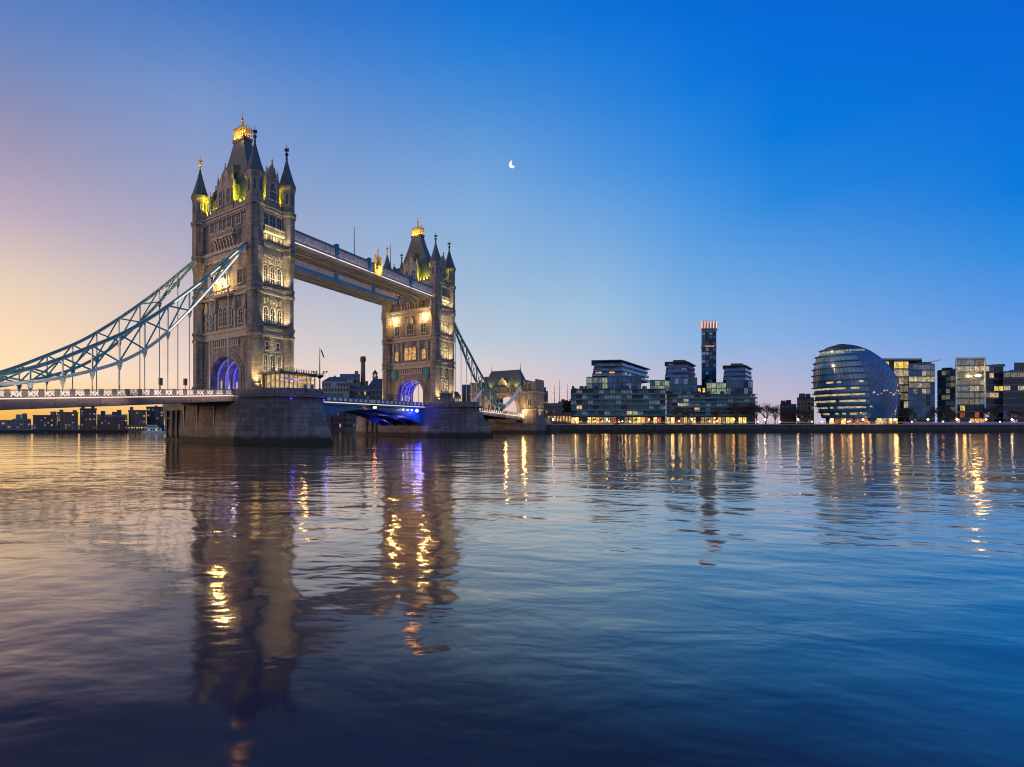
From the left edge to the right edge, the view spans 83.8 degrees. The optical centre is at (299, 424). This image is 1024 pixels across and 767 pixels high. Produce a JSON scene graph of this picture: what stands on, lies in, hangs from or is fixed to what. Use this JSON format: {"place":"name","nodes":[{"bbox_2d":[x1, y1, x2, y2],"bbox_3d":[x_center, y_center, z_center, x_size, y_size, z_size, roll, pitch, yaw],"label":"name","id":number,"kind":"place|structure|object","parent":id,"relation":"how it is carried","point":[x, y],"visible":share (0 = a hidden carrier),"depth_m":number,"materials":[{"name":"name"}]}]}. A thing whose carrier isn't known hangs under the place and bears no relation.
{"place":"outdoors","nodes":[
{"label":"outdoors","id":0,"kind":"place"},
{"bbox_2d":[0,425,164,432],"bbox_3d":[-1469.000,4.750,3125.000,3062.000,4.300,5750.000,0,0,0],"label":"foreshore","id":1,"kind":"structure","parent":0,"point":[64,431],"depth_m":250.00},
{"bbox_2d":[0,420,11,429],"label":"waterside block","id":2,"kind":"structure","parent":1,"relation":"on","point":[5,424],"depth_m":256.00,"materials":[{"name":"grey concrete"}]},
{"bbox_2d":[12,413,30,429],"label":"waterside block","id":3,"kind":"structure","parent":1,"relation":"on","point":[21,421],"depth_m":256.00,"materials":[{"name":"stone"}]},
{"bbox_2d":[33,411,56,429],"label":"waterside block","id":4,"kind":"structure","parent":1,"relation":"on","point":[44,422],"depth_m":254.00,"materials":[{"name":"grey"}]},
{"bbox_2d":[57,410,77,429],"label":"waterside block","id":5,"kind":"structure","parent":1,"relation":"on","point":[67,420],"depth_m":255.00,"materials":[{"name":"brick"}]},
{"bbox_2d":[80,407,96,429],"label":"waterside block","id":6,"kind":"structure","parent":1,"relation":"on","point":[87,418],"depth_m":256.00,"materials":[{"name":"red brick"}]},
{"bbox_2d":[97,410,126,429],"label":"waterside block","id":7,"kind":"structure","parent":1,"relation":"on","point":[117,420],"depth_m":255.00,"materials":[{"name":"red brick"}]},
{"bbox_2d":[128,407,145,424],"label":"waterside block","id":8,"kind":"structure","parent":1,"relation":"on","point":[136,417],"depth_m":258.00,"materials":[{"name":"brick"}]},
{"bbox_2d":[128,425,146,432],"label":"lit pier pavilion","id":9,"kind":"structure","parent":1,"relation":"on","point":[135,428],"depth_m":249.00,"materials":[{"name":"brick"}]},
{"bbox_2d":[146,405,163,429],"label":"waterside block","id":10,"kind":"structure","parent":1,"relation":"on","point":[155,415],"depth_m":266.00,"materials":[{"name":"grey"}]},
{"bbox_2d":[326,415,330,430],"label":"wharf building","id":11,"kind":"structure","parent":1,"relation":"on","point":[328,418],"depth_m":283.00,"materials":[{"name":"brick"}]},
{"bbox_2d":[322,376,348,400],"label":"pale warehouse","id":12,"kind":"structure","parent":1,"relation":"on","point":[335,386],"depth_m":292.00,"materials":[{"name":"stone"}]},
{"bbox_2d":[331,412,343,431],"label":"wharf building","id":13,"kind":"structure","parent":1,"relation":"on","point":[337,422],"depth_m":285.00,"materials":[{"name":"red brick"}]},
{"bbox_2d":[340,371,359,401],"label":"brick warehouse","id":14,"kind":"structure","parent":1,"relation":"on","point":[352,379],"depth_m":322.00,"materials":[{"name":"brick"}]},
{"bbox_2d":[344,413,357,431],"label":"wharf building","id":15,"kind":"structure","parent":1,"relation":"on","point":[350,421],"depth_m":286.94,"materials":[{"name":"brick"}]},
{"bbox_2d":[355,381,368,401],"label":"gabled house","id":16,"kind":"structure","parent":1,"relation":"on","point":[361,391],"depth_m":288.00,"materials":[{"name":"brick"}]},
{"bbox_2d":[360,356,365,384],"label":"brick chimney","id":17,"kind":"object","parent":1,"relation":"on","point":[362,359],"visible":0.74,"depth_m":328.69,"materials":[{"name":"brick"}]},
{"bbox_2d":[369,370,381,402],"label":"cupola building","id":18,"kind":"structure","parent":1,"relation":"on","point":[375,388],"depth_m":305.29,"materials":[{"name":"stone"}]},
{"bbox_2d":[190,111,295,394],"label":"bridge tower","id":19,"kind":"structure","parent":0,"point":[251,202],"depth_m":116.94,"materials":[{"name":"stone"}]},
{"bbox_2d":[0,259,195,396],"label":"suspension chain","id":20,"kind":"object","parent":19,"relation":"hanging from","point":[190,265],"visible":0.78,"depth_m":107.07,"materials":[{"name":"paint"}]},
{"bbox_2d":[0,242,245,396],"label":"suspension chain","id":21,"kind":"object","parent":19,"relation":"hanging from","point":[92,370],"visible":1,"depth_m":91.48,"materials":[{"name":"paint"}]},
{"bbox_2d":[208,314,212,329],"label":"window","id":22,"kind":"structure","parent":19,"relation":"in","point":[211,316],"depth_m":120.86,"materials":[{"name":"grey glass"}]},
{"bbox_2d":[209,222,214,235],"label":"window","id":23,"kind":"structure","parent":19,"relation":"in","point":[212,227],"depth_m":120.62,"materials":[{"name":"grey glass"}]},
{"bbox_2d":[218,220,223,231],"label":"window","id":24,"kind":"structure","parent":19,"relation":"in","point":[221,223],"depth_m":118.52,"materials":[{"name":"grey glass"}]},
{"bbox_2d":[218,307,223,327],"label":"window","id":25,"kind":"structure","parent":19,"relation":"in","point":[220,311],"depth_m":118.64,"materials":[{"name":"grey glass"}]},
{"bbox_2d":[222,306,226,327],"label":"window","id":26,"kind":"structure","parent":19,"relation":"in","point":[224,320],"depth_m":117.69,"materials":[{"name":"grey glass"}]},
{"bbox_2d":[220,272,229,288],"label":"window","id":27,"kind":"structure","parent":19,"relation":"in","point":[224,284],"depth_m":117.60,"materials":[{"name":"yellow glass"}]},
{"bbox_2d":[226,216,231,228],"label":"window","id":28,"kind":"structure","parent":19,"relation":"in","point":[229,220],"depth_m":116.60,"materials":[{"name":"grey glass"}]},
{"bbox_2d":[226,305,232,326],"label":"window","id":29,"kind":"structure","parent":19,"relation":"in","point":[230,306],"depth_m":116.53,"materials":[{"name":"grey glass"}]},
{"bbox_2d":[235,212,241,225],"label":"window","id":30,"kind":"structure","parent":19,"relation":"in","point":[239,216],"depth_m":114.54,"materials":[{"name":"grey glass"}]},
{"bbox_2d":[236,267,243,284],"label":"window","id":31,"kind":"structure","parent":19,"relation":"in","point":[240,271],"depth_m":114.32,"materials":[{"name":"grey glass"}]},
{"bbox_2d":[237,307,243,324],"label":"window","id":32,"kind":"structure","parent":19,"relation":"in","point":[240,311],"depth_m":114.21,"materials":[{"name":"grey glass"}]},
{"bbox_2d":[262,306,268,322],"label":"window","id":33,"kind":"structure","parent":19,"relation":"in","point":[265,308],"depth_m":113.59,"materials":[{"name":"glass"}]},
{"bbox_2d":[263,354,267,371],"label":"window","id":34,"kind":"structure","parent":19,"relation":"in","point":[265,356],"depth_m":113.59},
{"bbox_2d":[263,211,268,225],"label":"window","id":35,"kind":"structure","parent":19,"relation":"in","point":[265,214],"depth_m":113.59,"materials":[{"name":"blue glass"}]},
{"bbox_2d":[263,264,268,284],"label":"window","id":36,"kind":"structure","parent":19,"relation":"in","point":[265,267],"depth_m":113.59,"materials":[{"name":"beige glass"}]},
{"bbox_2d":[265,340,269,350],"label":"window","id":37,"kind":"structure","parent":19,"relation":"in","point":[266,342],"depth_m":113.87,"materials":[{"name":"glass"}]},
{"bbox_2d":[269,266,274,286],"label":"window","id":38,"kind":"structure","parent":19,"relation":"in","point":[272,269],"depth_m":115.16,"materials":[{"name":"beige glass"}]},
{"bbox_2d":[269,355,274,370],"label":"window","id":39,"kind":"structure","parent":19,"relation":"in","point":[271,357],"depth_m":115.04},
{"bbox_2d":[269,214,275,227],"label":"window","id":40,"kind":"structure","parent":19,"relation":"in","point":[272,219],"depth_m":115.16,"materials":[{"name":"blue glass"}]},
{"bbox_2d":[270,307,274,323],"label":"window","id":41,"kind":"structure","parent":19,"relation":"in","point":[272,310],"depth_m":115.16,"materials":[{"name":"glass"}]},
{"bbox_2d":[275,342,280,352],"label":"window","id":42,"kind":"structure","parent":19,"relation":"in","point":[277,345],"depth_m":116.46,"materials":[{"name":"black glass"}]},
{"bbox_2d":[276,217,281,230],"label":"window","id":43,"kind":"structure","parent":19,"relation":"in","point":[278,220],"depth_m":116.94,"materials":[{"name":"blue glass"}]},
{"bbox_2d":[276,268,281,288],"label":"window","id":44,"kind":"structure","parent":19,"relation":"in","point":[278,272],"depth_m":116.81,"materials":[{"name":"beige glass"}]},
{"bbox_2d":[276,309,281,325],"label":"window","id":45,"kind":"structure","parent":19,"relation":"in","point":[278,312],"depth_m":116.74,"materials":[{"name":"glass"}]},
{"bbox_2d":[276,356,281,370],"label":"window","id":46,"kind":"structure","parent":19,"relation":"in","point":[278,358],"depth_m":116.69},
{"bbox_2d":[294,259,398,306],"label":"walkway","id":47,"kind":"structure","parent":19,"relation":"attached to","point":[313,275],"depth_m":159.44,"materials":[{"name":"teal paint"}]},
{"bbox_2d":[295,230,431,301],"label":"walkway","id":48,"kind":"structure","parent":19,"relation":"attached to","point":[316,252],"depth_m":143.61,"materials":[{"name":"teal paint"}]},
{"bbox_2d":[0,432,1023,766],"bbox_3d":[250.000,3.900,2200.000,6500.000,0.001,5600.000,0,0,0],"label":"river water","id":49,"kind":"structure","parent":0,"point":[680,600],"depth_m":11.64,"materials":[{"name":"blue liquid"}]},
{"bbox_2d":[141,425,164,433],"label":"river boat","id":50,"kind":"object","parent":49,"relation":"on","point":[151,429],"visible":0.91,"depth_m":224.57,"materials":[{"name":"white paint"}]},
{"bbox_2d":[162,387,332,443],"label":"bridge pier","id":51,"kind":"structure","parent":49,"relation":"in","point":[274,415],"depth_m":106.05,"materials":[{"name":"stone"}]},
{"bbox_2d":[0,389,234,409],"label":"side span","id":52,"kind":"object","parent":51,"relation":"attached to","point":[39,399],"visible":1,"depth_m":86.82,"materials":[{"name":"metal"}]},
{"bbox_2d":[257,367,315,388],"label":"control cabin","id":53,"kind":"object","parent":51,"relation":"on","point":[281,378],"visible":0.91,"depth_m":108.29,"materials":[{"name":"glass"}]},
{"bbox_2d":[312,349,327,389],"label":"signal mast","id":54,"kind":"object","parent":51,"relation":"on","point":[319,376],"visible":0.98,"depth_m":112.71,"materials":[{"name":"metal"}]},
{"bbox_2d":[323,396,375,415],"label":"bascule leaf","id":55,"kind":"object","parent":51,"relation":"attached to","point":[339,405],"visible":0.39,"depth_m":137.55,"materials":[{"name":"metal"}]},
{"bbox_2d":[354,401,492,436],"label":"bridge pier","id":56,"kind":"structure","parent":49,"relation":"in","point":[453,419],"depth_m":167.64,"materials":[{"name":"stone"}]},
{"bbox_2d":[344,399,424,425],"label":"bascule leaf","id":57,"kind":"object","parent":56,"relation":"attached to","point":[404,412],"visible":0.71,"depth_m":164.29,"materials":[{"name":"metal"}]},
{"bbox_2d":[381,220,455,404],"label":"bridge tower","id":58,"kind":"structure","parent":56,"relation":"on","point":[418,340],"depth_m":179.00,"materials":[{"name":"stone"}]},
{"bbox_2d":[395,351,398,361],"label":"window","id":59,"kind":"structure","parent":58,"relation":"in","point":[396,353],"depth_m":182.77,"materials":[{"name":"yellow glass"}]},
{"bbox_2d":[395,326,399,336],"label":"window","id":60,"kind":"structure","parent":58,"relation":"in","point":[397,329],"depth_m":182.63,"materials":[{"name":"grey glass"}]},
{"bbox_2d":[404,347,407,360],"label":"window","id":61,"kind":"structure","parent":58,"relation":"in","point":[405,349],"depth_m":180.33,"materials":[{"name":"yellow glass"}]},
{"bbox_2d":[408,347,411,360],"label":"window","id":62,"kind":"structure","parent":58,"relation":"in","point":[410,348],"depth_m":179.32,"materials":[{"name":"yellow glass"}]},
{"bbox_2d":[406,324,413,334],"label":"window","id":63,"kind":"structure","parent":58,"relation":"in","point":[409,328],"depth_m":179.32,"materials":[{"name":"grey glass"}]},
{"bbox_2d":[412,347,415,360],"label":"window","id":64,"kind":"structure","parent":58,"relation":"in","point":[413,348],"depth_m":178.45,"materials":[{"name":"yellow glass"}]},
{"bbox_2d":[420,322,425,333],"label":"window","id":65,"kind":"structure","parent":58,"relation":"in","point":[422,325],"depth_m":176.19,"materials":[{"name":"grey glass"}]},
{"bbox_2d":[421,348,425,359],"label":"window","id":66,"kind":"structure","parent":58,"relation":"in","point":[423,350],"depth_m":176.02,"materials":[{"name":"yellow glass"}]},
{"bbox_2d":[418,384,483,401],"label":"suspension chain","id":67,"kind":"object","parent":58,"relation":"hanging from","point":[478,396],"visible":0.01,"depth_m":240.37,"materials":[{"name":"green paint"}]},
{"bbox_2d":[454,321,521,409],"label":"suspension chain","id":68,"kind":"object","parent":58,"relation":"hanging from","point":[461,343],"visible":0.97,"depth_m":199.81,"materials":[{"name":"green paint"}]},
{"bbox_2d":[454,392,460,400],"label":"kiosk cafe","id":69,"kind":"structure","parent":56,"relation":"on","point":[457,396],"depth_m":184.05,"materials":[{"name":"stone"}]},
{"bbox_2d":[479,408,522,420],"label":"side span","id":70,"kind":"object","parent":56,"relation":"attached to","point":[486,413],"visible":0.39,"depth_m":220.31,"materials":[{"name":"metal"}]},
{"bbox_2d":[0,0,1023,424],"label":"sky","id":71,"kind":"structure","parent":0,"point":[802,178],"materials":[{"name":"blue"}]},
{"bbox_2d":[650,360,696,393],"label":"apartment crown","id":72,"kind":"object","parent":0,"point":[680,377],"visible":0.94,"depth_m":290.94,"materials":[{"name":"grey"}]},
{"bbox_2d":[546,425,1023,432],"bbox_3d":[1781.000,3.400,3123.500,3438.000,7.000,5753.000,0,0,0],"label":"embankment","id":73,"kind":"structure","parent":0,"point":[789,428],"depth_m":266.07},
{"bbox_2d":[462,380,480,400],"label":"roofed block","id":74,"kind":"structure","parent":73,"relation":"on","point":[464,392],"depth_m":300.51,"materials":[{"name":"grey brick"}]},
{"bbox_2d":[469,365,553,433],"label":"shore gatehouse","id":75,"kind":"object","parent":73,"relation":"on","point":[529,400],"visible":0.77,"depth_m":238.81,"materials":[{"name":"stone"}]},
{"bbox_2d":[544,387,547,416],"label":"brick house","id":76,"kind":"structure","parent":73,"relation":"on","point":[546,403],"depth_m":268.00,"materials":[{"name":"brick"}]},
{"bbox_2d":[548,401,563,412],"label":"grey roof block","id":77,"kind":"structure","parent":73,"relation":"on","point":[555,407],"depth_m":283.99,"materials":[{"name":"grey"}]},
{"bbox_2d":[548,413,570,423],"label":"lit pavilion","id":78,"kind":"structure","parent":73,"relation":"on","point":[562,418],"depth_m":271.00,"materials":[{"name":"yellow glass"}]},
{"bbox_2d":[561,399,570,412],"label":"red brick block","id":79,"kind":"structure","parent":73,"relation":"on","point":[567,406],"depth_m":290.00,"materials":[{"name":"grey"}]},
{"bbox_2d":[571,386,667,423],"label":"glass apartments","id":80,"kind":"structure","parent":73,"relation":"on","point":[644,404],"depth_m":281.14,"materials":[{"name":"grey"}]},
{"bbox_2d":[586,360,650,388],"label":"apartment crown","id":81,"kind":"object","parent":80,"relation":"on","point":[611,374],"visible":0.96,"depth_m":289.36,"materials":[{"name":"grey"}]},
{"bbox_2d":[670,405,685,423],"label":"bare tree","id":82,"kind":"object","parent":73,"relation":"on","point":[677,410],"visible":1,"depth_m":270.06,"materials":[{"name":"brown plant"}]},
{"bbox_2d":[681,408,695,420],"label":"bare tree","id":83,"kind":"object","parent":73,"relation":"on","point":[688,413],"visible":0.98,"depth_m":270.84,"materials":[{"name":"brown plant"}]},
{"bbox_2d":[700,320,716,384],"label":"slender tower","id":84,"kind":"structure","parent":73,"relation":"on","point":[708,329],"depth_m":311.94,"materials":[{"name":"blue glass"}]},
{"bbox_2d":[666,391,757,423],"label":"glass apartments","id":85,"kind":"structure","parent":73,"relation":"on","point":[702,406],"depth_m":284.14,"materials":[{"name":"grey"}]},
{"bbox_2d":[697,385,705,393],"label":"roof pavilion","id":86,"kind":"structure","parent":85,"relation":"on","point":[701,389],"depth_m":295.94,"materials":[{"name":"yellow glass"}]},
{"bbox_2d":[706,363,752,393],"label":"apartment crown","id":87,"kind":"object","parent":85,"relation":"on","point":[737,378],"visible":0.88,"depth_m":292.94,"materials":[{"name":"blue"}]},
{"bbox_2d":[710,408,722,421],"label":"bare tree","id":88,"kind":"object","parent":73,"relation":"on","point":[716,413],"visible":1,"depth_m":270.10,"materials":[{"name":"brown plant"}]},
{"bbox_2d":[570,422,889,423],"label":"quay railing","id":89,"kind":"object","parent":73,"relation":"on","point":[749,422],"visible":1,"depth_m":265.98,"materials":[{"name":"metal"}]},
{"bbox_2d":[723,402,749,423],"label":"bare tree","id":90,"kind":"object","parent":73,"relation":"on","point":[736,409],"visible":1,"depth_m":270.26,"materials":[{"name":"brown plant"}]},
{"bbox_2d":[739,404,761,423],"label":"bare tree","id":91,"kind":"object","parent":73,"relation":"on","point":[754,407],"visible":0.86,"depth_m":270.76,"materials":[{"name":"brown plant"}]},
{"bbox_2d":[745,401,765,423],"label":"bare tree","id":92,"kind":"object","parent":73,"relation":"on","point":[756,412],"visible":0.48,"depth_m":276.20,"materials":[{"name":"brown plant"}]},
{"bbox_2d":[758,403,772,423],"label":"bare tree","id":93,"kind":"object","parent":73,"relation":"on","point":[767,408],"visible":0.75,"depth_m":278.05,"materials":[{"name":"brown plant"}]},
{"bbox_2d":[768,405,787,423],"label":"bare tree","id":94,"kind":"object","parent":73,"relation":"on","point":[776,409],"visible":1,"depth_m":274.38,"materials":[{"name":"brown plant"}]},
{"bbox_2d":[546,424,1023,424],"bbox_3d":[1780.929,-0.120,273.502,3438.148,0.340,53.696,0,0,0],"label":"embankment coping","id":95,"kind":"object","parent":73,"relation":"on","point":[785,424],"visible":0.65,"depth_m":265.71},
{"bbox_2d":[780,400,795,423],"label":"brick house","id":96,"kind":"structure","parent":73,"relation":"on","point":[784,404],"depth_m":296.00,"materials":[{"name":"brick"}]},
{"bbox_2d":[782,409,793,423],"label":"bare tree","id":97,"kind":"object","parent":73,"relation":"on","point":[789,412],"visible":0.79,"depth_m":275.17,"materials":[{"name":"brown plant"}]},
{"bbox_2d":[785,406,799,423],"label":"bare tree","id":98,"kind":"object","parent":73,"relation":"on","point":[794,415],"visible":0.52,"depth_m":280.81,"materials":[{"name":"brown plant"}]},
{"bbox_2d":[792,409,811,423],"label":"bare tree","id":99,"kind":"object","parent":73,"relation":"on","point":[804,413],"visible":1,"depth_m":273.87,"materials":[{"name":"brown plant"}]},
{"bbox_2d":[797,393,813,423],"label":"old brick house","id":100,"kind":"structure","parent":73,"relation":"on","point":[805,402],"depth_m":292.00,"materials":[{"name":"brick"}]},
{"bbox_2d":[811,344,900,423],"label":"glass egg hall","id":101,"kind":"structure","parent":73,"relation":"on","point":[853,382],"depth_m":273.10,"materials":[{"name":"blue glass"}]},
{"bbox_2d":[898,405,915,422],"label":"bare tree","id":102,"kind":"object","parent":73,"relation":"on","point":[904,413],"visible":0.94,"depth_m":272.69,"materials":[{"name":"brown plant"}]},
{"bbox_2d":[882,358,934,423],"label":"office block","id":103,"kind":"structure","parent":73,"relation":"on","point":[916,378],"depth_m":283.94,"materials":[{"name":"blue glass"}]},
{"bbox_2d":[927,407,953,422],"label":"bare tree","id":104,"kind":"object","parent":73,"relation":"on","point":[939,410],"visible":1,"depth_m":272.86,"materials":[{"name":"brown plant"}]},
{"bbox_2d":[946,410,960,422],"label":"bare tree","id":105,"kind":"object","parent":73,"relation":"on","point":[953,415],"visible":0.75,"depth_m":272.80,"materials":[{"name":"brown plant"}]},
{"bbox_2d":[930,357,985,422],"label":"office block","id":106,"kind":"structure","parent":73,"relation":"on","point":[961,387],"depth_m":281.59,"materials":[{"name":"glass"}]},
{"bbox_2d":[903,423,1023,423],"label":"lit hoarding","id":107,"kind":"object","parent":73,"relation":"on","point":[963,423],"visible":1,"depth_m":267.95,"materials":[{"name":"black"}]},
{"bbox_2d":[977,405,1004,422],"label":"bare tree","id":108,"kind":"object","parent":73,"relation":"on","point":[992,410],"visible":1,"depth_m":273.04,"materials":[{"name":"brown plant"}]},
{"bbox_2d":[986,363,1023,422],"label":"office block","id":109,"kind":"structure","parent":73,"relation":"on","point":[1005,390],"depth_m":280.00,"materials":[{"name":"grey glass"}]},
{"bbox_2d":[1005,409,1023,422],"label":"bare tree","id":110,"kind":"object","parent":73,"relation":"on","point":[1012,412],"visible":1,"depth_m":273.05,"materials":[{"name":"brown plant"}]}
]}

